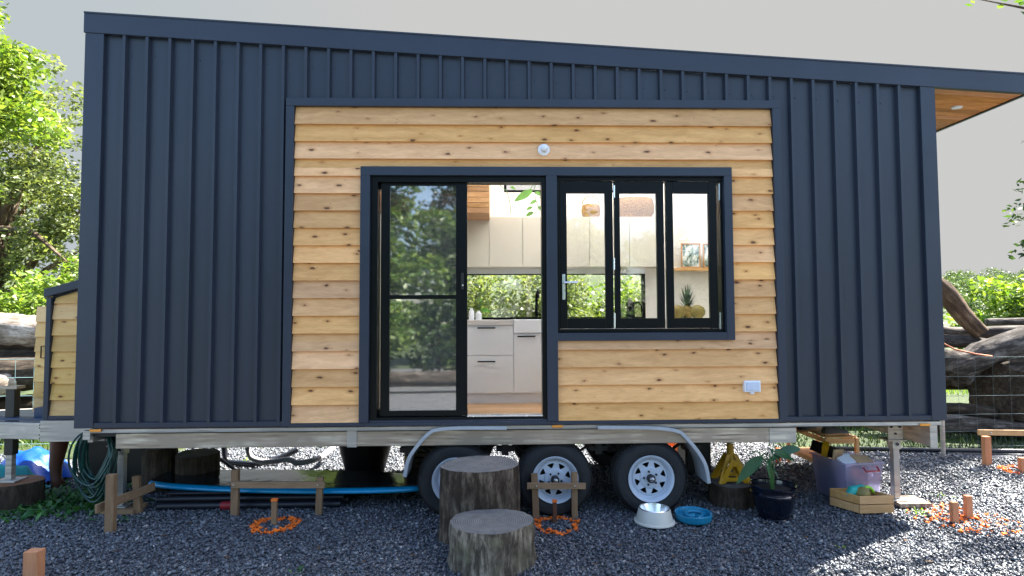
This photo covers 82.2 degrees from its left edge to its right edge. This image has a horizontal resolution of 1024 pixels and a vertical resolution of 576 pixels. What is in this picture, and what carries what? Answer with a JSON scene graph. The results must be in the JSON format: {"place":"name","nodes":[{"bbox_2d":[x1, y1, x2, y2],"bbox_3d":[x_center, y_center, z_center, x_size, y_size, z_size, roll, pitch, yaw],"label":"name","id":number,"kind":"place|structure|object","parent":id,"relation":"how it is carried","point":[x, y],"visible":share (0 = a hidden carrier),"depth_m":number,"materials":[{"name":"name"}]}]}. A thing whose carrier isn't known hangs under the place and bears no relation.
{"place":"outdoors","nodes":[
{"label":"outdoors","id":0,"kind":"place"},
{"bbox_2d":[3,275,1012,326],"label":"hill","id":1,"kind":"structure","parent":0,"point":[595,278],"depth_m":69.06,"materials":[{"name":"green plant"}]},
{"bbox_2d":[637,267,1023,315],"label":"hill forest","id":2,"kind":"object","parent":1,"relation":"on","point":[958,280],"visible":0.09,"depth_m":76.02,"materials":[{"name":"green plant"}]},
{"bbox_2d":[0,348,1023,458],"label":"ground","id":3,"kind":"structure","parent":0,"point":[956,398],"depth_m":8.04,"materials":[{"name":"green plant"}]},
{"bbox_2d":[0,345,34,347],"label":"log","id":4,"kind":"object","parent":3,"relation":"on","point":[18,346],"depth_m":9.08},
{"bbox_2d":[0,0,74,196],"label":"tree","id":5,"kind":"object","parent":3,"relation":"on","point":[18,111],"visible":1,"depth_m":10.35,"materials":[{"name":"green plant"}]},
{"bbox_2d":[0,359,75,447],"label":"wire fence","id":6,"kind":"object","parent":3,"relation":"on","point":[21,377],"visible":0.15,"depth_m":7.38,"materials":[{"name":"metal"}]},
{"bbox_2d":[0,254,78,314],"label":"shrub","id":7,"kind":"object","parent":3,"relation":"on","point":[14,301],"visible":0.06,"depth_m":11.43,"materials":[{"name":"green plant"}]},
{"bbox_2d":[0,49,83,309],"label":"tree","id":8,"kind":"object","parent":3,"relation":"on","point":[42,172],"visible":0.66,"depth_m":14.11,"materials":[{"name":"green plant"}]},
{"bbox_2d":[0,439,746,449],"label":"grass strip","id":9,"kind":"object","parent":3,"relation":"on","point":[25,442],"depth_m":7.71,"materials":[{"name":"green plant"}]},
{"bbox_2d":[0,394,33,409],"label":"log","id":10,"kind":"object","parent":9,"relation":"on","point":[26,401],"visible":0.08,"depth_m":8.30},
{"bbox_2d":[0,357,34,391],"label":"log","id":11,"kind":"object","parent":10,"relation":"on","point":[25,367],"visible":0.26,"depth_m":7.98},
{"bbox_2d":[0,374,16,396],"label":"log","id":12,"kind":"object","parent":11,"relation":"on","point":[7,381],"visible":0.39,"depth_m":7.88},
{"bbox_2d":[0,347,35,357],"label":"log","id":13,"kind":"object","parent":11,"relation":"on","point":[7,352],"visible":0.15,"depth_m":8.56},
{"bbox_2d":[0,313,36,346],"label":"log","id":14,"kind":"object","parent":13,"relation":"on","point":[17,329],"visible":0.44,"depth_m":8.40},
{"bbox_2d":[467,275,500,316],"bbox_3d":[-1.319,0.855,13.835,2.834,3.194,2.292,0,-3,-2],"label":"shrub","id":15,"kind":"object","parent":3,"relation":"on","point":[475,293],"visible":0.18,"depth_m":13.51,"materials":[{"name":"green plant"}]},
{"bbox_2d":[195,442,781,457],"bbox_3d":[-0.385,2.121,8.655,7.700,0.001,2.900,0,-3,-2],"label":"gravel pad","id":16,"kind":"object","parent":3,"relation":"on","point":[322,448],"depth_m":7.57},
{"bbox_2d":[0,451,1023,575],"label":"gravel yard","id":17,"kind":"structure","parent":3,"relation":"on","point":[994,455],"depth_m":4.50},
{"bbox_2d":[23,548,45,575],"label":"peg","id":18,"kind":"object","parent":17,"relation":"on","point":[33,561],"visible":1,"depth_m":3.76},
{"bbox_2d":[49,441,69,489],"bbox_3d":[-4.549,1.681,5.906,0.164,0.685,0.164,-3,-4,43],"label":"wooden post","id":19,"kind":"object","parent":17,"relation":"on","point":[57,452],"visible":0.6,"depth_m":5.85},
{"bbox_2d":[79,441,141,482],"bbox_3d":[-4.117,1.721,6.216,0.650,0.580,0.400,0,-3,-2],"label":"water tank","id":20,"kind":"object","parent":17,"relation":"on","point":[98,450],"visible":0.04,"depth_m":6.01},
{"bbox_2d":[95,473,154,533],"bbox_3d":[-3.233,1.737,4.918,0.161,0.488,0.567,0,-3,-2],"label":"batter board","id":21,"kind":"object","parent":17,"relation":"on","point":[110,503],"visible":0.82,"depth_m":4.67,"materials":[{"name":"brown wood"}]},
{"bbox_2d":[141,448,177,493],"bbox_3d":[-3.499,1.783,5.836,0.343,0.437,0.343,0,-3,-2],"label":"dark stump","id":22,"kind":"object","parent":17,"relation":"on","point":[155,462],"visible":0.47,"depth_m":5.69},
{"bbox_2d":[214,448,235,468],"bbox_3d":[-3.128,1.867,6.401,0.356,0.269,0.059,-1,-3,16],"label":"thin hose","id":23,"kind":"object","parent":17,"relation":"on","point":[226,463],"visible":0.4,"depth_m":6.39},
{"bbox_2d":[271,498,277,524],"bbox_3d":[-1.948,1.849,4.809,0.046,0.239,0.038,0,-3,-2],"label":"peg","id":24,"kind":"object","parent":17,"relation":"on","point":[274,505],"visible":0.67,"depth_m":4.79,"materials":[{"name":"orange paint"}]},
{"bbox_2d":[249,516,301,534],"bbox_3d":[-1.943,1.937,4.775,0.417,0.060,0.421,0,-3,-2],"label":"paint ring","id":25,"kind":"object","parent":17,"relation":"on","point":[255,526],"visible":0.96,"depth_m":4.77,"materials":[{"name":"orange paint"}]},
{"bbox_2d":[230,469,324,515],"bbox_3d":[-2.011,1.771,5.048,0.804,0.418,0.070,0,-3,-2],"label":"batter board","id":26,"kind":"object","parent":17,"relation":"on","point":[237,484],"visible":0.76,"depth_m":5.03,"materials":[{"name":"brown wood"}]},
{"bbox_2d":[339,446,390,471],"bbox_3d":[-1.595,1.748,6.385,0.680,0.520,0.680,0,-3,-2],"label":"pot","id":27,"kind":"object","parent":17,"relation":"on","point":[368,458],"visible":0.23,"depth_m":6.16,"materials":[{"name":"black plastic"}]},
{"bbox_2d":[404,445,434,471],"bbox_3d":[-0.960,1.747,6.403,0.390,0.520,0.260,0,-3,-2],"label":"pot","id":28,"kind":"object","parent":17,"relation":"on","point":[419,457],"visible":0.04,"depth_m":6.28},
{"bbox_2d":[0,442,1023,575],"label":"gravel","id":29,"kind":"structure","parent":17,"relation":"on","point":[77,533],"depth_m":4.52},
{"bbox_2d":[0,475,45,512],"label":"log block","id":30,"kind":"object","parent":29,"relation":"on","point":[30,490],"depth_m":5.22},
{"bbox_2d":[0,464,50,487],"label":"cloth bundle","id":31,"kind":"object","parent":29,"relation":"on","point":[23,470],"visible":0.3,"depth_m":5.74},
{"bbox_2d":[0,446,71,481],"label":"tarpaulin","id":32,"kind":"object","parent":29,"relation":"on","point":[35,459],"visible":0.41,"depth_m":6.01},
{"bbox_2d":[0,479,154,524],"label":"ground cover","id":33,"kind":"object","parent":29,"relation":"on","point":[71,498],"visible":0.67,"depth_m":5.23,"materials":[{"name":"green plant"}]},
{"bbox_2d":[100,502,147,514],"bbox_3d":[-3.408,1.938,5.155,0.280,0.044,0.220,0,-3,-2],"label":"timber pad","id":34,"kind":"object","parent":29,"relation":"on","point":[129,510],"visible":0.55,"depth_m":5.06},
{"bbox_2d":[174,448,219,474],"bbox_3d":[-3.099,1.809,5.785,0.415,0.377,0.430,0,-3,-2],"label":"dark stump","id":35,"kind":"object","parent":29,"relation":"on","point":[197,461],"visible":0.61,"depth_m":5.66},
{"bbox_2d":[156,500,341,509],"bbox_3d":[-2.321,1.924,5.199,1.601,0.072,0.076,0,-3,-2],"label":"pipe","id":36,"kind":"object","parent":29,"relation":"on","point":[224,505],"visible":0.89,"depth_m":5.18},
{"bbox_2d":[156,494,344,501],"bbox_3d":[-2.321,1.872,5.228,1.641,0.053,0.059,0,-3,-2],"label":"pipe","id":37,"kind":"object","parent":36,"relation":"on","point":[244,498],"visible":0.9,"depth_m":5.21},
{"bbox_2d":[160,494,350,503],"bbox_3d":[-2.308,1.918,5.301,1.671,0.087,0.092,0,-3,-2],"label":"pipe","id":38,"kind":"object","parent":29,"relation":"on","point":[347,499],"visible":0.18,"depth_m":5.28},
{"bbox_2d":[170,490,246,495],"bbox_3d":[-2.325,1.861,5.364,1.561,0.053,0.059,0,-3,-2],"label":"pipe","id":39,"kind":"object","parent":38,"relation":"on","point":[188,491],"visible":0.14,"depth_m":5.33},
{"bbox_2d":[148,469,419,493],"bbox_3d":[-2.078,1.811,5.498,2.555,0.075,0.732,0,-3,-2],"label":"paddle board","id":40,"kind":"object","parent":39,"relation":"on","point":[351,482],"visible":0.75,"depth_m":5.40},
{"bbox_2d":[166,491,262,494],"bbox_3d":[-2.328,1.842,5.284,1.530,0.033,0.039,0,-3,-2],"label":"pipe","id":41,"kind":"object","parent":38,"relation":"on","point":[198,493],"visible":0.44,"depth_m":5.26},
{"bbox_2d":[221,447,298,466],"bbox_3d":[-2.902,1.918,6.716,0.864,0.226,0.217,0,-3,-8],"label":"corrugated hose","id":42,"kind":"object","parent":29,"relation":"on","point":[225,457],"visible":0.73,"depth_m":6.70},
{"bbox_2d":[173,489,357,497],"bbox_3d":[-2.298,1.916,5.482,1.702,0.107,0.111,0,-3,-2],"label":"pipe","id":43,"kind":"object","parent":29,"relation":"on","point":[354,495],"visible":0.09,"depth_m":5.43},
{"bbox_2d":[245,447,335,465],"bbox_3d":[-2.444,1.861,6.553,0.987,0.196,0.475,1,-3,-25],"label":"corrugated hose","id":44,"kind":"object","parent":29,"relation":"on","point":[291,460],"visible":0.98,"depth_m":6.47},
{"bbox_2d":[438,446,519,544],"bbox_3d":[-0.162,1.648,4.646,0.585,0.570,0.861,-3,-3,42],"label":"step stump","id":45,"kind":"object","parent":29,"relation":"on","point":[471,483],"visible":0.75,"depth_m":4.37,"materials":[{"name":"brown wood"}]},
{"bbox_2d":[447,509,536,575],"bbox_3d":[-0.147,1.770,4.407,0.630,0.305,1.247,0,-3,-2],"label":"step stump","id":46,"kind":"object","parent":29,"relation":"on","point":[491,542],"visible":0.98,"depth_m":3.88,"materials":[{"name":"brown wood"}]},
{"bbox_2d":[0,11,1023,516],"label":"tiny house","id":47,"kind":"structure","parent":29,"relation":"on","point":[292,235],"depth_m":5.02,"materials":[{"name":"blue metal"}]},
{"bbox_2d":[67,428,117,502],"bbox_3d":[-3.570,1.520,5.002,0.380,0.630,0.186,0,-3,-2],"label":"garden hose","id":48,"kind":"object","parent":47,"relation":"hanging from","point":[111,458],"visible":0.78,"depth_m":4.99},
{"bbox_2d":[369,176,546,419],"bbox_3d":[-0.454,0.084,5.031,1.492,2.077,0.120,0,-3,-2],"label":"sliding door","id":49,"kind":"structure","parent":47,"relation":"in","point":[419,345],"depth_m":5.00,"materials":[{"name":"black paint"}]},
{"bbox_2d":[469,308,473,319],"bbox_3d":[-0.443,0.283,6.409,0.060,0.130,0.045,0,-3,-2],"label":"jar","id":50,"kind":"object","parent":47,"relation":"on","point":[471,314],"visible":1,"depth_m":6.39,"materials":[{"name":"white plastic"}]},
{"bbox_2d":[475,311,481,319],"bbox_3d":[-0.368,0.300,6.448,0.068,0.100,0.051,0,-3,-2],"label":"jar","id":51,"kind":"object","parent":47,"relation":"on","point":[478,315],"visible":1,"depth_m":6.43,"materials":[{"name":"white plastic"}]},
{"bbox_2d":[500,185,539,215],"bbox_3d":[0.111,-0.956,6.091,0.502,0.431,0.033,0,-3,-2],"label":"hanging plant","id":52,"kind":"object","parent":47,"relation":"hanging from","point":[525,194],"visible":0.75,"depth_m":6.10,"materials":[{"name":"green plant"}]},
{"bbox_2d":[467,274,645,319],"bbox_3d":[-0.269,0.095,6.798,3.640,0.560,0.060,0,-3,-2],"label":"kitchen window","id":53,"kind":"structure","parent":47,"relation":"in","point":[643,314],"depth_m":6.81,"materials":[{"name":"black paint"}]},
{"bbox_2d":[504,185,612,192],"bbox_3d":[0.654,-1.296,6.887,1.500,0.370,0.060,0,-3,-2],"label":"high window","id":54,"kind":"structure","parent":47,"relation":"in","point":[505,187],"depth_m":6.83,"materials":[{"name":"black paint"}]},
{"bbox_2d":[581,196,599,216],"bbox_3d":[0.901,-0.928,6.704,0.220,0.259,0.148,0,-3,-2],"label":"basket","id":55,"kind":"object","parent":47,"relation":"on","point":[590,210],"visible":0.84,"depth_m":6.64,"materials":[{"name":"wicker"}]},
{"bbox_2d":[625,298,642,317],"bbox_3d":[1.367,0.231,6.574,0.198,0.235,0.083,0,-3,-2],"label":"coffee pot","id":56,"kind":"object","parent":47,"relation":"on","point":[630,305],"visible":0.98,"depth_m":6.55,"materials":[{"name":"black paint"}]},
{"bbox_2d":[620,197,654,216],"bbox_3d":[1.416,-0.917,6.718,0.440,0.234,0.182,0,-3,-2],"label":"basket","id":57,"kind":"object","parent":47,"relation":"on","point":[637,206],"visible":0.74,"depth_m":6.64,"materials":[{"name":"wicker"}]},
{"bbox_2d":[557,177,724,332],"bbox_3d":[1.103,-0.289,5.068,1.441,1.342,0.165,0,-3,-2],"label":"bifold window","id":58,"kind":"structure","parent":47,"relation":"in","point":[711,186],"depth_m":5.06,"materials":[{"name":"black paint"}]},
{"bbox_2d":[674,305,685,317],"bbox_3d":[1.851,0.267,6.548,0.180,0.155,0.108,0,-3,-2],"label":"melon","id":59,"kind":"object","parent":47,"relation":"on","point":[680,311],"visible":0.59,"depth_m":6.51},
{"bbox_2d":[679,284,695,317],"bbox_3d":[1.969,0.142,6.595,0.217,0.408,0.164,0,-3,-2],"label":"pineapple","id":60,"kind":"object","parent":47,"relation":"on","point":[687,296],"visible":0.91,"depth_m":6.57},
{"bbox_2d":[681,243,700,267],"bbox_3d":[2.058,-0.373,6.756,0.224,0.286,0.015,0,-3,-2],"label":"picture frame","id":61,"kind":"object","parent":47,"relation":"on","point":[690,255],"visible":1,"depth_m":6.75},
{"bbox_2d":[691,305,705,317],"bbox_3d":[2.081,0.268,6.577,0.180,0.155,0.108,0,-3,-2],"label":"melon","id":62,"kind":"object","parent":47,"relation":"on","point":[698,311],"visible":0.88,"depth_m":6.54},
{"bbox_2d":[702,244,707,267],"bbox_3d":[2.296,-0.370,6.763,0.193,0.280,0.015,0,-3,-2],"label":"picture frame","id":63,"kind":"object","parent":47,"relation":"on","point":[705,255],"visible":0.41,"depth_m":6.76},
{"bbox_2d":[552,499,556,524],"bbox_3d":[0.350,1.849,4.812,0.038,0.219,0.031,0,-3,-2],"label":"peg","id":64,"kind":"object","parent":29,"relation":"on","point":[554,509],"visible":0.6,"depth_m":4.80,"materials":[{"name":"orange paint"}]},
{"bbox_2d":[634,502,674,528],"bbox_3d":[1.166,1.854,4.805,0.332,0.118,0.332,0,-3,-2],"label":"dog bowl","id":65,"kind":"object","parent":29,"relation":"on","point":[654,515],"visible":1,"depth_m":4.71,"materials":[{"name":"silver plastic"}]},
{"bbox_2d":[674,506,711,524],"bbox_3d":[1.497,1.881,4.843,0.300,0.066,0.300,0,-3,-2],"label":"dog bowl","id":66,"kind":"object","parent":29,"relation":"on","point":[691,515],"visible":1,"depth_m":4.81,"materials":[{"name":"blue plastic"}]},
{"bbox_2d":[708,476,755,511],"bbox_3d":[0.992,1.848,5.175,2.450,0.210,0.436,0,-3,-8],"label":"log block","id":67,"kind":"object","parent":29,"relation":"on","point":[734,495],"depth_m":5.15,"materials":[{"name":"brown wood"}]},
{"bbox_2d":[710,442,750,484],"bbox_3d":[1.985,1.547,5.332,0.302,0.419,0.216,0,-3,-2],"label":"axle stand","id":68,"kind":"object","parent":67,"relation":"on","point":[732,459],"visible":0.79,"depth_m":5.29,"materials":[{"name":"yellow paint"}]},
{"bbox_2d":[749,478,797,522],"bbox_3d":[2.196,1.786,4.927,0.380,0.280,0.380,0,-3,-2],"label":"plant pot","id":69,"kind":"object","parent":29,"relation":"on","point":[776,503],"visible":0.98,"depth_m":4.81,"materials":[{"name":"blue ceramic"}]},
{"bbox_2d":[736,442,799,488],"bbox_3d":[2.201,1.503,4.960,0.576,0.393,0.276,1,-3,-31],"label":"potted plant","id":70,"kind":"object","parent":69,"relation":"on","point":[752,466],"visible":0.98,"depth_m":4.94,"materials":[{"name":"green plant"}]},
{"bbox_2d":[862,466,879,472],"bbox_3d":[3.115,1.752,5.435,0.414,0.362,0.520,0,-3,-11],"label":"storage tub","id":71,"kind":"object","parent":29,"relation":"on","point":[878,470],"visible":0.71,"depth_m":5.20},
{"bbox_2d":[821,441,829,466],"bbox_3d":[2.953,1.571,5.533,0.072,0.268,0.219,-1,-3,21],"label":"spirit level","id":72,"kind":"object","parent":71,"relation":"in","point":[824,453],"visible":0.93,"depth_m":5.49,"materials":[{"name":"yellow paint"}]},
{"bbox_2d":[810,440,844,457],"bbox_3d":[3.011,1.554,5.606,0.205,0.182,0.234,1,-3,-22],"label":"tool bag","id":73,"kind":"object","parent":71,"relation":"in","point":[815,446],"visible":0.5,"depth_m":5.59,"materials":[{"name":"black fabric"}]},
{"bbox_2d":[831,449,843,468],"bbox_3d":[3.021,1.586,5.443,0.177,0.196,0.038,2,-3,-36],"label":"cardboard piece","id":74,"kind":"object","parent":71,"relation":"in","point":[838,453],"visible":0.71,"depth_m":5.41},
{"bbox_2d":[818,459,867,492],"bbox_3d":[3.102,1.779,5.508,0.280,0.280,0.300,0,-3,-11],"label":"cloth bag","id":75,"kind":"object","parent":71,"relation":"in","point":[840,476],"visible":0.64,"depth_m":5.38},
{"bbox_2d":[836,453,856,467],"bbox_3d":[3.043,1.566,5.326,0.148,0.114,0.111,0,-3,-13],"label":"paper box","id":76,"kind":"object","parent":71,"relation":"in","point":[846,460],"visible":1,"depth_m":5.31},
{"bbox_2d":[850,455,874,463],"bbox_3d":[3.184,1.555,5.332,0.195,0.077,0.094,1,-3,-19],"label":"cardboard piece","id":77,"kind":"object","parent":71,"relation":"in","point":[862,459],"visible":1,"depth_m":5.32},
{"bbox_2d":[894,495,931,507],"bbox_3d":[3.527,1.905,5.239,0.280,0.036,0.240,0,-3,-2],"label":"timber pad","id":78,"kind":"object","parent":29,"relation":"on","point":[913,501],"visible":0.71,"depth_m":5.15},
{"bbox_2d":[963,495,972,519],"bbox_3d":[3.808,1.841,4.899,0.052,0.214,0.042,0,-3,-2],"label":"peg","id":79,"kind":"object","parent":29,"relation":"on","point":[968,506],"visible":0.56,"depth_m":4.88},
{"bbox_2d":[977,430,1023,465],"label":"batter board","id":80,"kind":"object","parent":29,"relation":"on","point":[986,448],"visible":0.8,"depth_m":6.56,"materials":[{"name":"brown wood"}]},
{"bbox_2d":[527,472,585,519],"bbox_3d":[0.371,1.759,4.923,0.493,0.412,0.067,0,-3,-2],"label":"batter board","id":81,"kind":"object","parent":17,"relation":"on","point":[534,485],"visible":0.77,"depth_m":4.91,"materials":[{"name":"brown wood"}]},
{"bbox_2d":[534,515,579,535],"bbox_3d":[0.362,1.927,4.774,0.417,0.062,0.412,2,-4,-42],"label":"paint ring","id":82,"kind":"object","parent":17,"relation":"on","point":[574,525],"visible":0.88,"depth_m":4.73,"materials":[{"name":"orange paint"}]},
{"bbox_2d":[678,443,710,473],"bbox_3d":[1.994,1.816,6.432,0.280,0.360,0.300,0,-3,-2],"label":"water tank","id":83,"kind":"object","parent":17,"relation":"on","point":[687,458],"visible":0.26,"depth_m":6.29,"materials":[{"name":"black plastic"}]},
{"bbox_2d":[786,427,859,464],"bbox_3d":[3.355,1.759,6.357,0.374,0.454,0.804,0,-3,-2],"label":"shoe rack","id":84,"kind":"object","parent":17,"relation":"on","point":[806,453],"visible":0.35,"depth_m":6.15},
{"bbox_2d":[796,427,816,432],"bbox_3d":[3.163,1.486,6.280,0.290,0.085,0.093,1,-3,-30],"label":"shoe","id":85,"kind":"object","parent":84,"relation":"on","point":[803,429],"visible":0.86,"depth_m":6.22,"materials":[{"name":"leather"}]},
{"bbox_2d":[821,427,848,435],"bbox_3d":[3.339,1.475,6.053,0.290,0.085,0.093,0,-3,-7],"label":"shoe","id":86,"kind":"object","parent":84,"relation":"on","point":[830,431],"visible":0.99,"depth_m":6.02,"materials":[{"name":"leather"}]},
{"bbox_2d":[829,488,893,513],"bbox_3d":[3.035,1.845,5.100,0.426,0.144,0.256,0,-3,-2],"label":"slatted crate","id":87,"kind":"object","parent":17,"relation":"on","point":[877,502],"visible":0.92,"depth_m":4.99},
{"bbox_2d":[846,484,864,496],"bbox_3d":[2.978,1.767,5.091,0.181,0.123,0.095,0,-3,-2],"label":"bottle","id":88,"kind":"object","parent":87,"relation":"on","point":[852,489],"visible":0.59,"depth_m":5.07,"materials":[{"name":"teal plastic"}]},
{"bbox_2d":[856,487,870,495],"bbox_3d":[3.022,1.774,5.057,0.119,0.120,0.117,0,-3,-2],"label":"ball","id":89,"kind":"object","parent":87,"relation":"in","point":[862,491],"visible":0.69,"depth_m":5.02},
{"bbox_2d":[836,447,1023,453],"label":"poly pipe","id":90,"kind":"object","parent":17,"relation":"on","point":[954,450],"visible":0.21,"depth_m":7.17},
{"bbox_2d":[949,501,958,523],"bbox_3d":[3.605,1.845,4.783,0.050,0.199,0.040,0,-3,-2],"label":"peg","id":91,"kind":"object","parent":17,"relation":"on","point":[954,510],"visible":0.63,"depth_m":4.77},
{"bbox_2d":[906,501,1022,535],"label":"paint ring","id":92,"kind":"object","parent":17,"relation":"on","point":[960,530],"visible":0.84,"depth_m":4.83,"materials":[{"name":"orange paint"}]},
{"bbox_2d":[940,357,1023,456],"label":"wire fence","id":93,"kind":"object","parent":17,"relation":"on","point":[942,440],"visible":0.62,"depth_m":6.98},
{"bbox_2d":[997,464,1020,474],"bbox_3d":[5.513,1.973,6.355,0.465,0.058,0.427,0,-3,-2],"label":"paint ring","id":94,"kind":"object","parent":17,"relation":"on","point":[1003,468],"visible":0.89,"depth_m":6.40,"materials":[{"name":"orange paint"}]},
{"bbox_2d":[1017,457,1023,472],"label":"peg","id":95,"kind":"object","parent":17,"relation":"on","point":[1020,464],"visible":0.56,"depth_m":6.31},
{"bbox_2d":[480,275,602,316],"bbox_3d":[0.673,0.810,13.410,2.856,3.222,2.366,0,-3,-2],"label":"shrub","id":96,"kind":"object","parent":3,"relation":"on","point":[576,308],"visible":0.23,"depth_m":13.20,"materials":[{"name":"green plant"}]},
{"bbox_2d":[584,275,640,316],"bbox_3d":[2.569,1.030,13.889,2.765,2.820,2.492,0,-3,-2],"label":"shrub","id":97,"kind":"object","parent":3,"relation":"on","point":[626,292],"visible":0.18,"depth_m":13.73,"materials":[{"name":"green plant"}]},
{"bbox_2d":[764,426,1023,452],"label":"grass strip","id":98,"kind":"object","parent":3,"relation":"on","point":[864,429],"depth_m":7.69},
{"bbox_2d":[946,390,967,394],"bbox_3d":[10.600,2.189,15.178,10.518,0.336,6.458,0,-3,-2],"label":"grass strip","id":99,"kind":"object","parent":3,"relation":"on","point":[964,392],"depth_m":12.32,"materials":[{"name":"green plant"}]},
{"bbox_2d":[934,415,1023,437],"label":"log","id":100,"kind":"object","parent":3,"relation":"on","point":[965,424],"visible":0.72,"depth_m":7.98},
{"bbox_2d":[946,403,997,418],"bbox_3d":[6.517,1.761,8.443,0.784,0.227,0.242,5,6,6],"label":"log","id":101,"kind":"object","parent":100,"relation":"on","point":[975,410],"visible":0.62,"depth_m":8.34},
{"bbox_2d":[943,274,1023,348],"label":"shrub","id":102,"kind":"object","parent":3,"relation":"on","point":[1009,306],"visible":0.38,"depth_m":15.11,"materials":[{"name":"green plant"}]},
{"bbox_2d":[965,0,1023,13],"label":"tree","id":103,"kind":"object","parent":3,"relation":"on","point":[1020,2],"visible":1,"depth_m":6.13,"materials":[{"name":"green plant"}]},
{"bbox_2d":[1002,141,1023,259],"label":"tree","id":104,"kind":"object","parent":3,"relation":"on","point":[1021,243],"visible":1,"depth_m":8.88,"materials":[{"name":"green plant"}]},
{"bbox_3d":[7.058,1.973,8.994,5.418,0.327,0.450,0,-4,-3],"label":"log","id":105,"kind":"object","parent":3,"relation":"on","visible":0},
{"bbox_2d":[967,363,1023,422],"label":"log","id":106,"kind":"object","parent":105,"relation":"on","point":[998,377],"visible":0.74,"depth_m":8.34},
{"bbox_2d":[944,326,1023,376],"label":"log","id":107,"kind":"object","parent":106,"relation":"on","point":[1002,347],"visible":0.76,"depth_m":8.40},
{"bbox_2d":[945,375,974,387],"bbox_3d":[6.509,1.217,8.652,0.492,0.501,0.486,-2,-3,30],"label":"log","id":108,"kind":"object","parent":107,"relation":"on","point":[961,382],"visible":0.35,"depth_m":8.52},
{"bbox_2d":[944,343,992,356],"bbox_3d":[6.398,0.857,8.257,0.714,0.233,0.060,0,-3,2],"label":"rope","id":109,"kind":"object","parent":107,"relation":"on","point":[967,351],"visible":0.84,"depth_m":8.24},
{"bbox_2d":[946,349,1023,389],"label":"log","id":110,"kind":"object","parent":106,"relation":"on","point":[1017,360],"visible":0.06,"depth_m":9.44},
{"bbox_2d":[944,334,985,347],"bbox_3d":[7.045,0.852,9.148,1.132,0.224,0.240,4,3,4],"label":"log","id":111,"kind":"object","parent":110,"relation":"on","point":[958,341],"visible":0.34,"depth_m":9.08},
{"bbox_2d":[942,277,988,337],"bbox_3d":[6.956,0.244,9.248,0.356,1.157,0.353,-19,-24,-44],"label":"log","id":112,"kind":"object","parent":111,"relation":"on","point":[961,313],"visible":0.68,"depth_m":9.12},
{"bbox_2d":[944,325,1023,337],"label":"log","id":113,"kind":"object","parent":110,"relation":"on","point":[992,331],"visible":0.31,"depth_m":9.49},
{"bbox_2d":[984,317,1023,325],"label":"log","id":114,"kind":"object","parent":113,"relation":"on","point":[1002,321],"visible":0.91,"depth_m":10.38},
{"bbox_2d":[0,0,1023,280],"label":"sky","id":115,"kind":"structure","parent":0,"point":[980,158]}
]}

